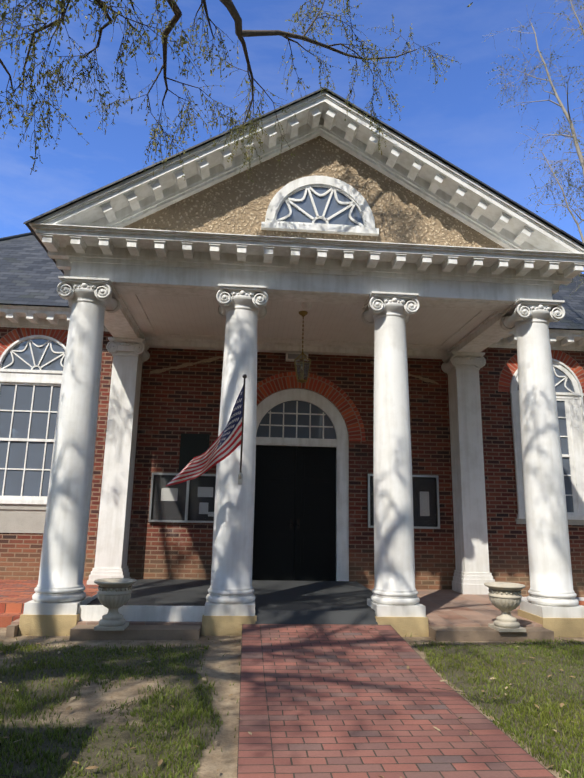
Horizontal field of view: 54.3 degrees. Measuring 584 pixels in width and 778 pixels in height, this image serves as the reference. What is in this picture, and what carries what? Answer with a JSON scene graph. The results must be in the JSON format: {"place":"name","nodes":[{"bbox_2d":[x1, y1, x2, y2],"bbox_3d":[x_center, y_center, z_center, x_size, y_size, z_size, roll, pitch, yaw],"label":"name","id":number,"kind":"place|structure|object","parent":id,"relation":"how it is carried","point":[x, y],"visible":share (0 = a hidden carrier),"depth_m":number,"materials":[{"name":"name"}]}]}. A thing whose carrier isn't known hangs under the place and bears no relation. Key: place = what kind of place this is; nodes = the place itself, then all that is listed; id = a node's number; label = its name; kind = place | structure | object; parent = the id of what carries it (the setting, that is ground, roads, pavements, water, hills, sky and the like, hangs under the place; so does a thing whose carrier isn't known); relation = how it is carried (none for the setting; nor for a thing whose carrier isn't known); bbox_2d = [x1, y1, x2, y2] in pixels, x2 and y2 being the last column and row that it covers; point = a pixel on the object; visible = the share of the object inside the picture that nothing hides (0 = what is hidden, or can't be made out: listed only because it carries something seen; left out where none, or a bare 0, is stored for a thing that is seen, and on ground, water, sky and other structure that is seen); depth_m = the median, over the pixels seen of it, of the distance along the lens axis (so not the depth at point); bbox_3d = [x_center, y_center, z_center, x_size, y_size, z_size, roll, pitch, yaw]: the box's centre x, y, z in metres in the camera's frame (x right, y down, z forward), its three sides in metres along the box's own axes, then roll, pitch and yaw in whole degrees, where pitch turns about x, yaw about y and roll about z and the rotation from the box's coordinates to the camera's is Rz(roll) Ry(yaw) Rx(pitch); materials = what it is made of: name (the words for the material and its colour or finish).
{"place":"outdoors","nodes":[
{"label":"outdoors","id":0,"kind":"place"},
{"bbox_2d":[0,0,472,182],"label":"oak tree","id":1,"kind":"object","parent":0,"point":[116,104],"depth_m":7.44,"materials":[{"name":"green plant"}]},
{"bbox_2d":[0,605,583,777],"bbox_3d":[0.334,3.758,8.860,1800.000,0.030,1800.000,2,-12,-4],"label":"lawn","id":2,"kind":"structure","parent":0,"point":[224,761],"depth_m":5.59,"materials":[{"name":"plant"}]},
{"bbox_2d":[0,580,98,627],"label":"brick steps","id":3,"kind":"structure","parent":2,"relation":"on","point":[15,595],"depth_m":9.90,"materials":[{"name":"red brick"}]},
{"bbox_2d":[11,589,542,630],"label":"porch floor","id":4,"kind":"structure","parent":2,"relation":"on","point":[448,608],"depth_m":9.73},
{"bbox_2d":[87,337,149,584],"bbox_3d":[-3.762,1.553,12.425,0.843,5.330,0.780,2,-12,-4],"label":"pilaster","id":5,"kind":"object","parent":4,"relation":"on","point":[130,356],"depth_m":12.21,"materials":[{"name":"white paint"}]},
{"bbox_2d":[87,579,377,624],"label":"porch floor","id":6,"kind":"structure","parent":4,"relation":"on","point":[310,602],"depth_m":9.74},
{"bbox_2d":[78,594,204,621],"bbox_3d":[-2.384,3.683,10.068,1.892,0.214,3.350,2,-12,-4],"label":"porch step riser","id":7,"kind":"object","parent":6,"relation":"on","point":[150,613],"visible":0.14,"depth_m":8.45,"materials":[{"name":"paint"}]},
{"bbox_2d":[441,351,494,593],"bbox_3d":[4.013,1.828,12.993,0.843,5.330,0.780,2,-12,-4],"label":"pilaster","id":8,"kind":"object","parent":4,"relation":"on","point":[472,574],"depth_m":12.78,"materials":[{"name":"white paint"}]},
{"bbox_2d":[6,624,553,641],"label":"stone step","id":9,"kind":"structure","parent":2,"relation":"on","point":[192,632],"depth_m":8.19,"materials":[{"name":"stone"}]},
{"bbox_2d":[94,578,136,630],"bbox_3d":[-2.549,3.071,8.140,0.600,0.645,0.600,2,-12,-4],"label":"urn","id":10,"kind":"object","parent":9,"relation":"on","point":[113,596],"visible":0.98,"depth_m":7.99,"materials":[{"name":"stone"}]},
{"bbox_2d":[484,582,525,631],"bbox_3d":[3.221,3.279,8.582,0.600,0.645,0.600,2,-12,-4],"label":"urn","id":11,"kind":"object","parent":9,"relation":"on","point":[503,601],"visible":0.96,"depth_m":8.44,"materials":[{"name":"stone"}]},
{"bbox_2d":[0,327,583,596],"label":"brick wall","id":12,"kind":"structure","parent":2,"relation":"on","point":[174,404],"depth_m":13.07,"materials":[{"name":"red brick"}]},
{"bbox_2d":[0,509,45,532],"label":"panel below window","id":13,"kind":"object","parent":12,"relation":"attached to","point":[21,521],"visible":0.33,"depth_m":12.28,"materials":[{"name":"white paint"}]},
{"bbox_2d":[0,504,46,509],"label":"window sill","id":14,"kind":"structure","parent":12,"relation":"attached to","point":[25,506],"depth_m":12.33,"materials":[{"name":"white stone"}]},
{"bbox_2d":[0,335,65,503],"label":"window frame","id":15,"kind":"object","parent":12,"relation":"attached to","point":[40,377],"visible":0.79,"depth_m":12.89,"materials":[{"name":"white wood"}]},
{"bbox_2d":[0,339,64,496],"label":"window glass","id":16,"kind":"object","parent":15,"relation":"in","point":[35,451],"visible":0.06,"depth_m":12.74,"materials":[{"name":"clear glass"}]},
{"bbox_2d":[0,328,67,356],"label":"brick arch","id":17,"kind":"structure","parent":12,"relation":"in","point":[10,338],"depth_m":13.18,"materials":[{"name":"red brick"}]},
{"bbox_2d":[148,473,215,522],"bbox_3d":[-2.323,2.417,12.644,1.620,1.070,0.075,2,-12,-4],"label":"board frame","id":18,"kind":"object","parent":12,"relation":"attached to","point":[186,520],"visible":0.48,"depth_m":12.55,"materials":[{"name":"grey metal"}]},
{"bbox_2d":[151,475,215,520],"bbox_3d":[-2.322,2.414,12.632,1.530,0.980,0.004,2,-12,-4],"label":"bulletin board","id":19,"kind":"object","parent":18,"relation":"in","point":[183,497],"visible":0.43,"depth_m":12.62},
{"bbox_2d":[151,475,215,520],"bbox_3d":[-2.325,2.423,12.670,1.530,0.980,0.019,2,-12,-4],"label":"board back","id":20,"kind":"object","parent":12,"relation":"attached to","point":[179,511],"depth_m":12.64,"materials":[{"name":"grey"}]},
{"bbox_2d":[161,487,213,516],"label":"posted notices","id":21,"kind":"object","parent":20,"relation":"attached to","point":[167,492],"depth_m":12.64,"materials":[{"name":"white paper"}]},
{"bbox_2d":[178,433,209,477],"bbox_3d":[-2.212,1.506,12.870,0.650,0.990,0.036,2,-12,-4],"label":"bronze plaque","id":22,"kind":"object","parent":12,"relation":"attached to","point":[192,446],"visible":0.57,"depth_m":12.89,"materials":[{"name":"black metal"}]},
{"bbox_2d":[286,352,307,361],"bbox_3d":[0.117,-0.844,13.503,0.520,0.380,0.160,2,-12,-4],"label":"flood light","id":23,"kind":"object","parent":12,"relation":"attached to","point":[290,360],"visible":0.32,"depth_m":13.41,"materials":[{"name":"white paint"}]},
{"bbox_2d":[256,389,348,580],"bbox_3d":[0.086,2.190,13.010,2.420,4.480,0.157,2,-12,-4],"label":"door casing","id":24,"kind":"structure","parent":12,"relation":"attached to","point":[340,442],"depth_m":13.18,"materials":[{"name":"white wood"}]},
{"bbox_2d":[252,445,335,580],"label":"door leaves","id":25,"kind":"object","parent":24,"relation":"in","point":[308,500],"visible":0.96,"depth_m":12.91,"materials":[{"name":"black wood"}]},
{"bbox_2d":[290,519,299,528],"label":"door handles","id":26,"kind":"object","parent":25,"relation":"attached to","point":[298,522],"depth_m":12.87,"materials":[{"name":"black metal"}]},
{"bbox_2d":[256,400,335,438],"bbox_3d":[0.112,0.740,13.350,1.880,0.960,0.010,2,-12,-4],"label":"fanlight window","id":27,"kind":"structure","parent":24,"relation":"in","point":[290,419],"depth_m":13.34,"materials":[{"name":"clear glass"}]},
{"bbox_2d":[257,372,365,440],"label":"brick arch","id":28,"kind":"structure","parent":12,"relation":"attached to","point":[338,398],"depth_m":13.40,"materials":[{"name":"red brick"}]},
{"bbox_2d":[370,476,436,526],"bbox_3d":[2.544,2.570,13.032,1.560,1.110,0.019,2,-12,-4],"label":"board back","id":29,"kind":"object","parent":12,"relation":"attached to","point":[431,481],"depth_m":13.04,"materials":[{"name":"grey"}]},
{"bbox_2d":[420,491,429,515],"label":"board papers","id":30,"kind":"object","parent":29,"relation":"attached to","point":[423,507],"depth_m":13.03,"materials":[{"name":"white paper"}]},
{"bbox_2d":[367,474,439,528],"bbox_3d":[2.546,2.565,13.005,1.650,1.200,0.075,2,-12,-4],"label":"board frame","id":31,"kind":"object","parent":12,"relation":"attached to","point":[437,498],"visible":0.79,"depth_m":12.98,"materials":[{"name":"grey metal"}]},
{"bbox_2d":[370,476,436,526],"bbox_3d":[2.547,2.562,12.993,1.560,1.110,0.004,2,-12,-4],"label":"notice board","id":32,"kind":"object","parent":31,"relation":"in","point":[416,502],"visible":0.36,"depth_m":13.02,"materials":[{"name":"black"}]},
{"bbox_2d":[498,350,583,392],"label":"brick arch","id":33,"kind":"structure","parent":12,"relation":"attached to","point":[510,368],"depth_m":13.99,"materials":[{"name":"red brick"}]},
{"bbox_2d":[510,358,583,519],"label":"window frame","id":34,"kind":"object","parent":12,"relation":"attached to","point":[574,407],"visible":0.54,"depth_m":13.61,"materials":[{"name":"white wood"}]},
{"bbox_2d":[518,367,573,511],"bbox_3d":[6.166,1.151,13.642,1.460,3.650,0.010,2,-12,-4],"label":"window glass","id":35,"kind":"object","parent":34,"relation":"in","point":[559,387],"visible":0.1,"depth_m":13.69,"materials":[{"name":"clear glass"}]},
{"bbox_2d":[516,519,583,524],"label":"window sill","id":36,"kind":"structure","parent":12,"relation":"attached to","point":[570,522],"depth_m":13.20,"materials":[{"name":"grey stone"}]},
{"bbox_2d":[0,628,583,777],"bbox_3d":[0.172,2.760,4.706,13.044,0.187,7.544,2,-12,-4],"label":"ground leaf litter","id":37,"kind":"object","parent":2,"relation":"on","point":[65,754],"visible":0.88,"depth_m":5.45,"materials":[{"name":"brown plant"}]},
{"bbox_2d":[18,609,583,636],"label":"column plinths","id":38,"kind":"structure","parent":2,"relation":"on","point":[45,625],"depth_m":8.40,"materials":[{"name":"beige stone"}]},
{"bbox_2d":[23,276,119,614],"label":"column","id":39,"kind":"structure","parent":38,"relation":"on","point":[59,589],"depth_m":8.91,"materials":[{"name":"white paint"}]},
{"bbox_2d":[0,223,583,358],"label":"entablature","id":40,"kind":"structure","parent":39,"relation":"on","point":[187,264],"depth_m":9.77,"materials":[{"name":"white paint"}]},
{"bbox_2d":[0,87,583,330],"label":"roof slate","id":41,"kind":"object","parent":40,"relation":"on","point":[30,272],"visible":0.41,"depth_m":13.83,"materials":[{"name":"grey stone"}]},
{"bbox_2d":[0,232,583,276],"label":"roof ridge caps","id":42,"kind":"object","parent":41,"relation":"on","point":[15,236],"depth_m":17.01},
{"bbox_2d":[32,91,583,252],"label":"pediment","id":43,"kind":"structure","parent":40,"relation":"on","point":[461,197],"depth_m":9.94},
{"bbox_2d":[118,294,500,351],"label":"ceiling trim","id":44,"kind":"structure","parent":40,"relation":"attached to","point":[454,346],"depth_m":13.10,"materials":[{"name":"white wood"}]},
{"bbox_2d":[120,294,494,348],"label":"porch ceiling","id":45,"kind":"structure","parent":44,"relation":"on","point":[281,319],"depth_m":11.88,"materials":[{"name":"white paint"}]},
{"bbox_2d":[294,311,310,382],"bbox_3d":[0.210,-0.814,11.123,0.323,1.450,0.367,2,-12,-4],"label":"lantern frame","id":46,"kind":"object","parent":45,"relation":"hanging from","point":[302,313],"visible":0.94,"depth_m":11.05,"materials":[{"name":"metal"}]},
{"bbox_2d":[295,359,309,379],"bbox_3d":[0.201,-0.350,11.022,0.300,0.400,0.346,2,-12,-4],"label":"lantern glass","id":47,"kind":"object","parent":46,"relation":"in","point":[301,370],"visible":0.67,"depth_m":10.92,"materials":[{"name":"clear glass"}]},
{"bbox_2d":[123,136,504,248],"bbox_3d":[0.481,-3.543,10.376,8.940,2.545,0.250,2,-12,-4],"label":"pediment tympanum","id":48,"kind":"object","parent":40,"relation":"on","point":[237,203],"visible":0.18,"depth_m":10.24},
{"bbox_2d":[261,176,378,235],"bbox_3d":[0.508,-3.300,10.162,2.080,1.090,0.110,2,-12,-4],"label":"fanlight window frame","id":49,"kind":"object","parent":48,"relation":"attached to","point":[332,184],"visible":0.96,"depth_m":10.12,"materials":[{"name":"white wood"}]},
{"bbox_2d":[276,187,363,225],"bbox_3d":[0.505,-3.263,10.191,1.620,0.810,0.016,2,-12,-4],"label":"fanlight window","id":50,"kind":"structure","parent":49,"relation":"in","point":[306,205],"depth_m":10.18,"materials":[{"name":"glass"}]},
{"bbox_2d":[204,284,267,615],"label":"column","id":51,"kind":"structure","parent":38,"relation":"on","point":[242,309],"depth_m":9.03,"materials":[{"name":"white paint"}]},
{"bbox_2d":[238,472,242,484],"bbox_3d":[-0.814,1.400,8.957,0.070,0.203,0.148,2,-12,-4],"label":"flag bracket","id":52,"kind":"object","parent":51,"relation":"attached to","point":[240,476],"visible":0.85,"depth_m":8.94,"materials":[{"name":"white metal"}]},
{"bbox_2d":[240,374,246,472],"bbox_3d":[-0.745,0.623,8.655,0.072,1.515,1.036,2,-12,-4],"label":"flag pole","id":53,"kind":"object","parent":52,"relation":"in","point":[244,376],"visible":0.94,"depth_m":8.60,"materials":[{"name":"black metal"}]},
{"bbox_2d":[166,385,243,485],"bbox_3d":[-1.297,0.682,8.448,1.128,1.510,0.588,2,-12,-4],"label":"flag cloth","id":54,"kind":"object","parent":53,"relation":"attached to","point":[226,443],"visible":1,"depth_m":8.47,"materials":[{"name":"multicoloured fabric"}]},
{"bbox_2d":[361,291,425,616],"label":"column","id":55,"kind":"structure","parent":38,"relation":"on","point":[395,592],"depth_m":9.27,"materials":[{"name":"white paint"}]},
{"bbox_2d":[499,298,583,617],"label":"column","id":56,"kind":"structure","parent":38,"relation":"on","point":[552,593],"depth_m":9.48,"materials":[{"name":"white paint"}]},
{"bbox_2d":[237,624,556,777],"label":"brick walkway","id":57,"kind":"structure","parent":2,"relation":"on","point":[333,701],"depth_m":5.09,"materials":[{"name":"red brick"}]},
{"bbox_2d":[484,0,583,294],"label":"tree","id":58,"kind":"object","parent":2,"relation":"on","point":[574,139],"depth_m":11.86,"materials":[{"name":"plant"}]},
{"bbox_2d":[521,597,583,600],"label":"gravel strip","id":59,"kind":"object","parent":2,"relation":"on","point":[577,598],"depth_m":12.53,"materials":[{"name":"white gravel"}]},
{"bbox_2d":[0,0,583,273],"label":"sky","id":60,"kind":"structure","parent":0,"point":[462,122],"materials":[{"name":"blue"}]},
{"bbox_2d":[150,356,438,384],"bbox_3d":[0.118,-0.474,13.509,6.850,0.530,0.014,2,-12,-4],"label":"roofline scar","id":61,"kind":"object","parent":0,"point":[183,365],"depth_m":13.36},
{"bbox_2d":[288,354,305,358],"bbox_3d":[0.121,-0.764,13.402,0.440,0.120,0.005,2,-12,-4],"label":"flood light lens","id":62,"kind":"object","parent":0,"point":[292,356],"visible":0.79,"depth_m":13.40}
]}

